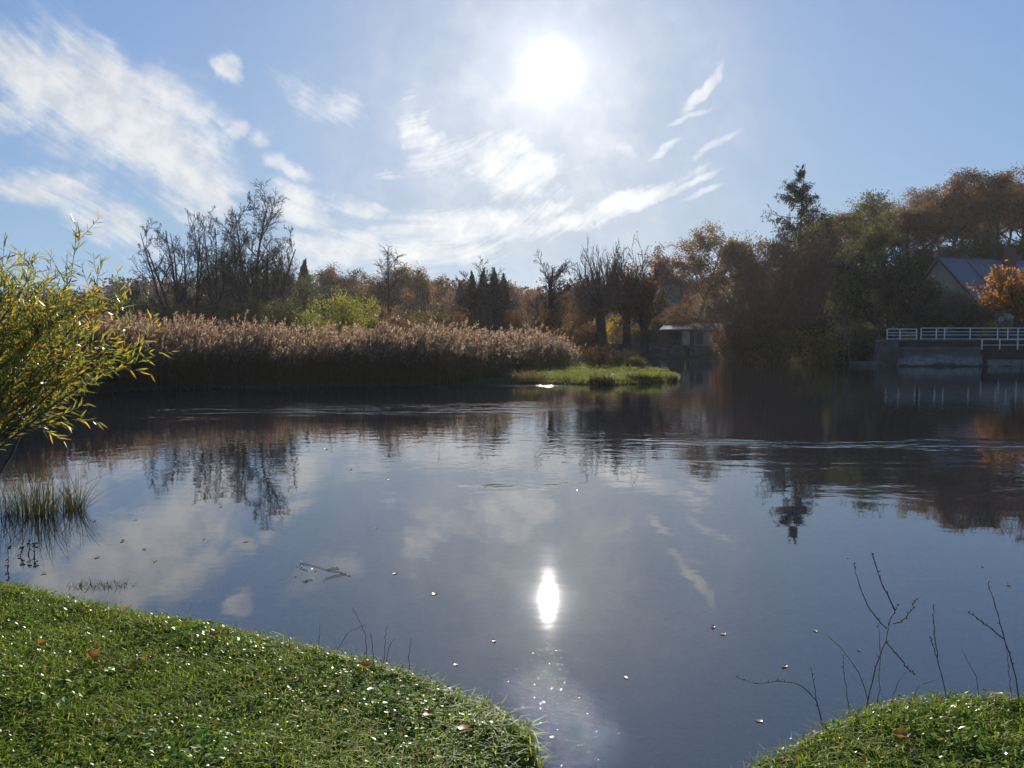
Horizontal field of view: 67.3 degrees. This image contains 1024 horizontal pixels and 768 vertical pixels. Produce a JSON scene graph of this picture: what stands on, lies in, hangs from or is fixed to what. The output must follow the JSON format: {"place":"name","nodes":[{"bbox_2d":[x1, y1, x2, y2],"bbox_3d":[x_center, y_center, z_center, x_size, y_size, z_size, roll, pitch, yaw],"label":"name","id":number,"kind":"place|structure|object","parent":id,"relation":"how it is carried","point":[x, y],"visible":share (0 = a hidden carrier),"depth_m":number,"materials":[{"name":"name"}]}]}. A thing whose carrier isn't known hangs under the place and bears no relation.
{"place":"outdoors","nodes":[
{"label":"outdoors","id":0,"kind":"place"},
{"bbox_2d":[0,359,1023,767],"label":"water","id":1,"kind":"structure","parent":0,"point":[572,555],"depth_m":7.55,"materials":[{"name":"liquid"}]},
{"bbox_2d":[0,473,73,517],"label":"rush clump","id":2,"kind":"object","parent":1,"relation":"in","point":[5,507],"visible":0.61,"depth_m":8.43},
{"bbox_2d":[0,456,125,516],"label":"rush clump","id":3,"kind":"object","parent":1,"relation":"in","point":[37,501],"visible":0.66,"depth_m":8.48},
{"bbox_2d":[10,463,133,510],"bbox_3d":[-4.985,1.224,8.604,1.354,0.707,1.255,0,3,0],"label":"rush clump","id":4,"kind":"object","parent":1,"relation":"in","point":[75,502],"visible":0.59,"depth_m":8.74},
{"bbox_2d":[897,347,987,365],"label":"retaining wall","id":5,"kind":"structure","parent":1,"relation":"in","point":[939,356],"depth_m":57.36,"materials":[{"name":"concrete"}]},
{"bbox_2d":[0,266,1023,767],"bbox_3d":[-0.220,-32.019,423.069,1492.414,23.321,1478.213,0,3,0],"label":"ground","id":6,"kind":"structure","parent":0,"point":[484,736],"depth_m":3.38,"materials":[{"name":"plant"}]},
{"bbox_2d":[0,209,176,474],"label":"willow shrub","id":7,"kind":"object","parent":6,"relation":"on","point":[24,356],"visible":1,"depth_m":6.75,"materials":[{"name":"green plant"}]},
{"bbox_2d":[71,284,169,322],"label":"hedgerow tree","id":8,"kind":"object","parent":6,"relation":"on","point":[109,301],"visible":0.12,"depth_m":115.85,"materials":[{"name":"brown plant"}]},
{"bbox_2d":[114,281,172,325],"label":"tree","id":9,"kind":"object","parent":6,"relation":"on","point":[131,300],"visible":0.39,"depth_m":95.42,"materials":[{"name":"brown plant"}]},
{"bbox_2d":[150,297,206,330],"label":"shrub","id":10,"kind":"object","parent":6,"relation":"on","point":[168,311],"visible":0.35,"depth_m":73.63,"materials":[{"name":"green plant"}]},
{"bbox_2d":[128,217,250,325],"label":"bare tree","id":11,"kind":"object","parent":6,"relation":"on","point":[180,293],"visible":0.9,"depth_m":79.48,"materials":[{"name":"brown plant"}]},
{"bbox_2d":[171,276,250,331],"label":"hedgerow tree","id":12,"kind":"object","parent":6,"relation":"on","point":[203,310],"visible":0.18,"depth_m":114.84,"materials":[{"name":"green plant"}]},
{"bbox_2d":[184,205,254,331],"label":"bare tree","id":13,"kind":"object","parent":6,"relation":"on","point":[215,281],"visible":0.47,"depth_m":82.89,"materials":[{"name":"brown plant"}]},
{"bbox_2d":[206,292,279,336],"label":"shrub","id":14,"kind":"object","parent":6,"relation":"on","point":[228,314],"visible":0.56,"depth_m":72.74,"materials":[{"name":"green plant"}]},
{"bbox_2d":[203,178,289,309],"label":"bare tree","id":15,"kind":"object","parent":6,"relation":"on","point":[238,221],"visible":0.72,"depth_m":81.60,"materials":[{"name":"brown plant"}]},
{"bbox_2d":[200,224,305,326],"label":"bare tree","id":16,"kind":"object","parent":6,"relation":"on","point":[224,274],"visible":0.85,"depth_m":79.45,"materials":[{"name":"brown plant"}]},
{"bbox_2d":[247,240,301,325],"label":"bare tree","id":17,"kind":"object","parent":6,"relation":"on","point":[291,284],"visible":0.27,"depth_m":85.06,"materials":[{"name":"brown plant"}]},
{"bbox_2d":[242,267,324,327],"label":"hedgerow tree","id":18,"kind":"object","parent":6,"relation":"on","point":[305,291],"visible":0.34,"depth_m":115.74,"materials":[{"name":"green plant"}]},
{"bbox_2d":[257,296,326,333],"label":"shrub","id":19,"kind":"object","parent":6,"relation":"on","point":[290,319],"visible":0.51,"depth_m":72.25,"materials":[{"name":"green plant"}]},
{"bbox_2d":[0,301,586,400],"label":"reeds","id":20,"kind":"object","parent":6,"relation":"on","point":[282,355],"visible":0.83,"depth_m":31.82,"materials":[{"name":"plant"}]},
{"bbox_2d":[298,272,348,333],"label":"hedgerow tree","id":21,"kind":"object","parent":6,"relation":"on","point":[326,297],"visible":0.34,"depth_m":121.96,"materials":[{"name":"green plant"}]},
{"bbox_2d":[293,262,355,316],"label":"autumn tree","id":22,"kind":"object","parent":6,"relation":"on","point":[327,271],"visible":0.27,"depth_m":146.99,"materials":[{"name":"brown plant"}]},
{"bbox_2d":[287,282,385,339],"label":"yellow bush","id":23,"kind":"object","parent":6,"relation":"on","point":[341,309],"visible":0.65,"depth_m":67.99,"materials":[{"name":"green plant"}]},
{"bbox_2d":[320,268,368,331],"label":"autumn tree","id":24,"kind":"object","parent":6,"relation":"on","point":[354,279],"visible":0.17,"depth_m":152.16,"materials":[{"name":"brown plant"}]},
{"bbox_2d":[1,274,729,327],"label":"distant woods","id":25,"kind":"object","parent":6,"relation":"on","point":[112,285],"visible":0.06,"depth_m":233.09,"materials":[{"name":"brown plant"}]},
{"bbox_2d":[341,268,398,325],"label":"autumn tree","id":26,"kind":"object","parent":6,"relation":"on","point":[370,290],"visible":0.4,"depth_m":148.18,"materials":[{"name":"brown plant"}]},
{"bbox_2d":[352,303,413,334],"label":"shrub","id":27,"kind":"object","parent":6,"relation":"on","point":[382,314],"visible":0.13,"depth_m":73.13,"materials":[{"name":"green plant"}]},
{"bbox_2d":[361,244,409,321],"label":"bare tree","id":28,"kind":"object","parent":6,"relation":"on","point":[387,281],"visible":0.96,"depth_m":100.92,"materials":[{"name":"brown plant"}]},
{"bbox_2d":[370,266,415,321],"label":"autumn tree","id":29,"kind":"object","parent":6,"relation":"on","point":[392,280],"visible":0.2,"depth_m":149.15,"materials":[{"name":"brown plant"}]},
{"bbox_2d":[379,305,432,338],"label":"shrub","id":30,"kind":"object","parent":6,"relation":"on","point":[405,321],"visible":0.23,"depth_m":71.22,"materials":[{"name":"brown plant"}]},
{"bbox_2d":[380,262,438,320],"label":"autumn tree","id":31,"kind":"object","parent":6,"relation":"on","point":[419,283],"visible":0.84,"depth_m":137.61,"materials":[{"name":"brown plant"}]},
{"bbox_2d":[426,273,456,319],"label":"autumn tree","id":32,"kind":"object","parent":6,"relation":"on","point":[438,284],"visible":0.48,"depth_m":160.27,"materials":[{"name":"brown plant"}]},
{"bbox_2d":[408,297,476,345],"bbox_3d":[-5.450,-4.597,63.769,5.380,5.462,4.999,1,3,20],"label":"shrub","id":33,"kind":"object","parent":6,"relation":"on","point":[441,318],"visible":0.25,"depth_m":63.47,"materials":[{"name":"brown plant"}]},
{"bbox_2d":[438,302,478,345],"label":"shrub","id":34,"kind":"object","parent":6,"relation":"on","point":[462,316],"visible":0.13,"depth_m":75.48,"materials":[{"name":"brown plant"}]},
{"bbox_2d":[448,256,520,347],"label":"bare tree","id":35,"kind":"object","parent":6,"relation":"on","point":[496,316],"visible":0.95,"depth_m":70.91,"materials":[{"name":"brown plant"}]},
{"bbox_2d":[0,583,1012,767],"bbox_3d":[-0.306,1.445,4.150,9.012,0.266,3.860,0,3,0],"label":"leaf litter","id":36,"kind":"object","parent":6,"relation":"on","point":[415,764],"visible":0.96,"depth_m":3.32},
{"bbox_2d":[0,582,1023,767],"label":"lawn clover","id":37,"kind":"object","parent":6,"relation":"on","point":[199,738],"visible":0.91,"depth_m":3.31,"materials":[{"name":"green plant"}]},
{"bbox_2d":[486,303,545,342],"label":"shrub","id":38,"kind":"object","parent":6,"relation":"on","point":[516,318],"visible":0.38,"depth_m":73.10,"materials":[{"name":"brown plant"}]},
{"bbox_2d":[507,355,539,373],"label":"spit shrub","id":39,"kind":"object","parent":6,"relation":"on","point":[526,362],"visible":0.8,"depth_m":38.84,"materials":[{"name":"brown plant"}]},
{"bbox_2d":[508,282,542,324],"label":"autumn tree","id":40,"kind":"object","parent":6,"relation":"on","point":[514,298],"visible":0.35,"depth_m":169.00,"materials":[{"name":"brown plant"}]},
{"bbox_2d":[507,366,548,381],"bbox_3d":[0.724,-0.488,34.752,2.493,0.731,2.568,0,3,0],"label":"tussock","id":41,"kind":"object","parent":6,"relation":"on","point":[528,377],"visible":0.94,"depth_m":34.36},
{"bbox_2d":[513,286,574,324],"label":"autumn tree","id":42,"kind":"object","parent":6,"relation":"on","point":[533,298],"visible":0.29,"depth_m":157.25,"materials":[{"name":"brown plant"}]},
{"bbox_2d":[524,251,579,326],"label":"crooked oak","id":43,"kind":"object","parent":6,"relation":"on","point":[550,289],"visible":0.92,"depth_m":75.06,"materials":[{"name":"brown plant"}]},
{"bbox_2d":[526,295,603,348],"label":"shrub","id":44,"kind":"object","parent":6,"relation":"on","point":[556,322],"visible":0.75,"depth_m":71.60,"materials":[{"name":"brown plant"}]},
{"bbox_2d":[565,319,609,354],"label":"shrub","id":45,"kind":"object","parent":6,"relation":"on","point":[591,340],"visible":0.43,"depth_m":75.58,"materials":[{"name":"brown plant"}]},
{"bbox_2d":[579,343,611,367],"bbox_3d":[5.189,-1.697,47.210,2.134,1.730,2.389,0,3,0],"label":"spit shrub","id":46,"kind":"object","parent":6,"relation":"on","point":[598,358],"visible":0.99,"depth_m":46.81,"materials":[{"name":"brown plant"}]},
{"bbox_2d":[587,370,615,383],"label":"tussock","id":47,"kind":"object","parent":6,"relation":"on","point":[594,378],"visible":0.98,"depth_m":32.94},
{"bbox_2d":[560,235,648,355],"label":"pollard tree","id":48,"kind":"object","parent":6,"relation":"on","point":[596,296],"visible":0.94,"depth_m":72.91,"materials":[{"name":"plant"}]},
{"bbox_2d":[576,344,639,356],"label":"garden wall","id":49,"kind":"structure","parent":6,"relation":"on","point":[635,348],"depth_m":80.42,"materials":[{"name":"brown stone"}]},
{"bbox_2d":[587,312,639,343],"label":"yellow bush","id":50,"kind":"object","parent":6,"relation":"on","point":[611,326],"visible":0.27,"depth_m":87.58,"materials":[{"name":"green plant"}]},
{"bbox_2d":[605,348,639,367],"bbox_3d":[7.046,-1.643,49.079,2.601,1.461,2.159,0,3,0],"label":"spit shrub","id":51,"kind":"object","parent":6,"relation":"on","point":[620,357],"visible":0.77,"depth_m":48.96,"materials":[{"name":"green plant"}]},
{"bbox_2d":[600,247,657,359],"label":"pollard tree","id":52,"kind":"object","parent":6,"relation":"on","point":[626,339],"visible":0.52,"depth_m":74.50,"materials":[{"name":"brown plant"}]},
{"bbox_2d":[605,285,682,348],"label":"village house","id":53,"kind":"structure","parent":6,"relation":"on","point":[676,296],"depth_m":103.76,"materials":[{"name":"brown tile"}]},
{"bbox_2d":[618,235,676,359],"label":"pollard tree","id":54,"kind":"object","parent":6,"relation":"on","point":[643,322],"visible":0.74,"depth_m":74.90,"materials":[{"name":"brown plant"}]},
{"bbox_2d":[636,308,680,346],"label":"shrub","id":55,"kind":"object","parent":6,"relation":"on","point":[657,325],"visible":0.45,"depth_m":87.32,"materials":[{"name":"green plant"}]},
{"bbox_2d":[639,241,704,309],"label":"autumn tree","id":56,"kind":"object","parent":6,"relation":"on","point":[663,264],"visible":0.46,"depth_m":118.57,"materials":[{"name":"brown plant"}]},
{"bbox_2d":[648,298,712,344],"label":"shrub","id":57,"kind":"object","parent":6,"relation":"on","point":[684,317],"visible":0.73,"depth_m":84.21,"materials":[{"name":"brown plant"}]},
{"bbox_2d":[649,325,720,355],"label":"boathouse","id":58,"kind":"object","parent":6,"relation":"on","point":[663,340],"visible":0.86,"depth_m":81.89,"materials":[{"name":"wood"}]},
{"bbox_2d":[680,298,726,322],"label":"shrub","id":59,"kind":"object","parent":6,"relation":"on","point":[710,315],"visible":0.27,"depth_m":94.34,"materials":[{"name":"brown plant"}]},
{"bbox_2d":[686,323,724,352],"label":"tiled shed","id":60,"kind":"structure","parent":6,"relation":"on","point":[698,339],"depth_m":82.86,"materials":[{"name":"white paint"}]},
{"bbox_2d":[667,219,768,314],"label":"autumn tree","id":61,"kind":"object","parent":6,"relation":"on","point":[701,244],"visible":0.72,"depth_m":115.42,"materials":[{"name":"brown plant"}]},
{"bbox_2d":[701,237,766,322],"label":"autumn tree","id":62,"kind":"object","parent":6,"relation":"on","point":[714,285],"visible":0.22,"depth_m":115.06,"materials":[{"name":"brown plant"}]},
{"bbox_2d":[696,251,777,361],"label":"twiggy tree","id":63,"kind":"object","parent":6,"relation":"on","point":[718,300],"visible":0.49,"depth_m":68.45,"materials":[{"name":"orange plant"}]},
{"bbox_2d":[711,310,788,362],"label":"scrub","id":64,"kind":"object","parent":6,"relation":"on","point":[734,354],"visible":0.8,"depth_m":65.43,"materials":[{"name":"brown plant"}]},
{"bbox_2d":[721,235,788,306],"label":"autumn tree","id":65,"kind":"object","parent":6,"relation":"on","point":[743,253],"visible":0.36,"depth_m":110.53,"materials":[{"name":"brown plant"}]},
{"bbox_2d":[722,230,851,362],"bbox_3d":[22.572,-6.920,65.733,10.645,12.556,7.728,0,3,0],"label":"twiggy tree","id":66,"kind":"object","parent":6,"relation":"on","point":[783,288],"visible":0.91,"depth_m":64.76,"materials":[{"name":"orange plant"}]},
{"bbox_2d":[759,164,827,338],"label":"tall spruce","id":67,"kind":"object","parent":6,"relation":"on","point":[802,198],"visible":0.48,"depth_m":89.39,"materials":[{"name":"green plant"}]},
{"bbox_2d":[758,228,840,355],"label":"twiggy tree","id":68,"kind":"object","parent":6,"relation":"on","point":[812,280],"visible":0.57,"depth_m":67.58,"materials":[{"name":"orange plant"}]},
{"bbox_2d":[781,209,846,297],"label":"hill oak","id":69,"kind":"object","parent":6,"relation":"on","point":[830,218],"visible":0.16,"depth_m":108.94,"materials":[{"name":"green plant"}]},
{"bbox_2d":[786,219,851,332],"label":"dark tree","id":70,"kind":"object","parent":6,"relation":"on","point":[816,231],"visible":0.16,"depth_m":80.92,"materials":[{"name":"green plant"}]},
{"bbox_2d":[790,325,850,363],"bbox_3d":[25.395,-2.681,63.332,5.064,4.851,4.544,3,4,38],"label":"yellow bush","id":71,"kind":"object","parent":6,"relation":"on","point":[821,356],"visible":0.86,"depth_m":62.49,"materials":[{"name":"green plant"}]},
{"bbox_2d":[789,310,866,363],"bbox_3d":[26.255,-3.563,64.987,7.118,5.305,5.268,-2,4,-36],"label":"scrub","id":72,"kind":"object","parent":6,"relation":"on","point":[824,328],"visible":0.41,"depth_m":64.31,"materials":[{"name":"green plant"}]},
{"bbox_2d":[825,275,844,362],"bbox_3d":[26.481,-5.305,62.779,1.711,7.231,1.155,0,3,0],"label":"slim tree","id":73,"kind":"object","parent":6,"relation":"on","point":[835,305],"visible":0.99,"depth_m":62.47,"materials":[{"name":"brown plant"}]},
{"bbox_2d":[833,285,854,362],"bbox_3d":[26.953,-4.810,62.163,1.661,6.309,1.194,2,4,35],"label":"slim tree","id":74,"kind":"object","parent":6,"relation":"on","point":[845,319],"visible":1,"depth_m":62.20,"materials":[{"name":"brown plant"}]},
{"bbox_2d":[805,202,894,294],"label":"hill oak","id":75,"kind":"object","parent":6,"relation":"on","point":[840,219],"visible":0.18,"depth_m":114.47,"materials":[{"name":"green plant"}]},
{"bbox_2d":[821,283,881,340],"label":"yellow bush","id":76,"kind":"object","parent":6,"relation":"on","point":[838,310],"visible":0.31,"depth_m":72.51,"materials":[{"name":"green plant"}]},
{"bbox_2d":[838,326,878,363],"bbox_3d":[28.924,-2.747,64.024,4.293,4.188,4.815,0,3,0],"label":"scrub","id":77,"kind":"object","parent":6,"relation":"on","point":[859,351],"visible":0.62,"depth_m":63.38,"materials":[{"name":"green plant"}]},
{"bbox_2d":[836,318,885,357],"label":"scrub","id":78,"kind":"object","parent":6,"relation":"on","point":[867,332],"visible":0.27,"depth_m":65.50,"materials":[{"name":"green plant"}]},
{"bbox_2d":[825,206,902,338],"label":"dark tree","id":79,"kind":"object","parent":6,"relation":"on","point":[876,240],"visible":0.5,"depth_m":78.01,"materials":[{"name":"green plant"}]},
{"bbox_2d":[837,189,919,293],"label":"hill oak","id":80,"kind":"object","parent":6,"relation":"on","point":[869,207],"visible":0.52,"depth_m":108.55,"materials":[{"name":"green plant"}]},
{"bbox_2d":[853,553,918,708],"bbox_3d":[1.639,1.121,3.388,0.323,0.765,0.102,0,3,0],"label":"bare sapling","id":81,"kind":"object","parent":6,"relation":"on","point":[886,641],"visible":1,"depth_m":3.38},
{"bbox_2d":[830,243,947,339],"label":"dark yew","id":82,"kind":"object","parent":6,"relation":"on","point":[898,276],"visible":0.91,"depth_m":68.51,"materials":[{"name":"green plant"}]},
{"bbox_2d":[891,242,934,276],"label":"hill brush","id":83,"kind":"object","parent":6,"relation":"on","point":[917,252],"visible":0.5,"depth_m":105.68,"materials":[{"name":"green plant"}]},
{"bbox_2d":[876,197,951,262],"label":"hill oak","id":84,"kind":"object","parent":6,"relation":"on","point":[915,220],"visible":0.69,"depth_m":107.57,"materials":[{"name":"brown plant"}]},
{"bbox_2d":[903,274,948,339],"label":"dark yew","id":85,"kind":"object","parent":6,"relation":"on","point":[930,327],"visible":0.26,"depth_m":70.55,"materials":[{"name":"green plant"}]},
{"bbox_2d":[909,238,957,269],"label":"hill brush","id":86,"kind":"object","parent":6,"relation":"on","point":[935,253],"visible":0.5,"depth_m":107.71,"materials":[{"name":"green plant"}]},
{"bbox_2d":[891,183,979,249],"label":"hill oak","id":87,"kind":"object","parent":6,"relation":"on","point":[916,201],"visible":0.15,"depth_m":115.90,"materials":[{"name":"brown plant"}]},
{"bbox_2d":[907,285,1000,339],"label":"grey pollard","id":88,"kind":"object","parent":6,"relation":"on","point":[951,311],"visible":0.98,"depth_m":66.14,"materials":[{"name":"green plant"}]},
{"bbox_2d":[898,340,1023,349],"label":"quay wall","id":89,"kind":"structure","parent":6,"relation":"on","point":[1004,345],"depth_m":60.12,"materials":[{"name":"concrete"}]},
{"bbox_2d":[850,340,898,365],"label":"wall buttress","id":90,"kind":"structure","parent":89,"relation":"attached to","point":[886,352],"depth_m":58.72,"materials":[{"name":"concrete"}]},
{"bbox_2d":[920,328,1023,339],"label":"white railing","id":91,"kind":"object","parent":89,"relation":"on","point":[970,331],"visible":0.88,"depth_m":60.12,"materials":[{"name":"metal"}]},
{"bbox_2d":[903,247,1023,337],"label":"slate house","id":92,"kind":"structure","parent":6,"relation":"on","point":[954,271],"depth_m":87.08,"materials":[{"name":"grey stone"}]},
{"bbox_2d":[937,236,990,257],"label":"hill brush","id":93,"kind":"object","parent":6,"relation":"on","point":[962,249],"visible":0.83,"depth_m":105.99,"materials":[{"name":"green plant"}]},
{"bbox_2d":[909,171,1023,251],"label":"hill oak","id":94,"kind":"object","parent":6,"relation":"on","point":[955,195],"visible":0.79,"depth_m":107.97,"materials":[{"name":"brown plant"}]},
{"bbox_2d":[943,315,989,339],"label":"clipped bush","id":95,"kind":"object","parent":6,"relation":"on","point":[973,328],"visible":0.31,"depth_m":68.56,"materials":[{"name":"green plant"}]},
{"bbox_2d":[937,183,1006,243],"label":"hill oak","id":96,"kind":"object","parent":6,"relation":"on","point":[993,228],"visible":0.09,"depth_m":116.53,"materials":[{"name":"brown plant"}]},
{"bbox_2d":[938,166,1023,244],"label":"hill oak","id":97,"kind":"object","parent":6,"relation":"on","point":[971,177],"visible":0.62,"depth_m":110.92,"materials":[{"name":"brown plant"}]},
{"bbox_2d":[968,236,1009,257],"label":"hill brush","id":98,"kind":"object","parent":6,"relation":"on","point":[989,245],"visible":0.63,"depth_m":106.44,"materials":[{"name":"green plant"}]},
{"bbox_2d":[968,581,1019,699],"bbox_3d":[2.156,1.170,3.447,0.260,0.617,0.079,-1,3,-9],"label":"bare sapling","id":99,"kind":"object","parent":6,"relation":"on","point":[1003,637],"visible":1,"depth_m":3.44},
{"bbox_2d":[965,259,1023,338],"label":"orange pollard","id":100,"kind":"object","parent":6,"relation":"on","point":[1009,299],"visible":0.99,"depth_m":63.50,"materials":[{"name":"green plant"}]},
{"bbox_2d":[981,350,1023,365],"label":"quay wall","id":101,"kind":"structure","parent":6,"relation":"on","point":[1002,357],"depth_m":57.36,"materials":[{"name":"concrete"}]},
{"bbox_2d":[984,162,1023,233],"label":"hill oak","id":102,"kind":"object","parent":6,"relation":"on","point":[1020,218],"visible":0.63,"depth_m":112.44,"materials":[{"name":"brown plant"}]},
{"bbox_2d":[984,168,1023,242],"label":"hill oak","id":103,"kind":"object","parent":6,"relation":"on","point":[1020,189],"visible":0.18,"depth_m":117.39,"materials":[{"name":"brown plant"}]},
{"bbox_2d":[985,234,1023,259],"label":"hill brush","id":104,"kind":"object","parent":6,"relation":"on","point":[1020,252],"visible":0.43,"depth_m":105.87,"materials":[{"name":"green plant"}]},
{"bbox_2d":[0,0,1023,318],"label":"sky","id":105,"kind":"structure","parent":0,"point":[448,134],"materials":[{"name":"blue"}]},
{"bbox_2d":[534,360,680,384],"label":"spit grass","id":106,"kind":"structure","parent":0,"point":[574,374],"depth_m":37.63,"materials":[{"name":"plant"}]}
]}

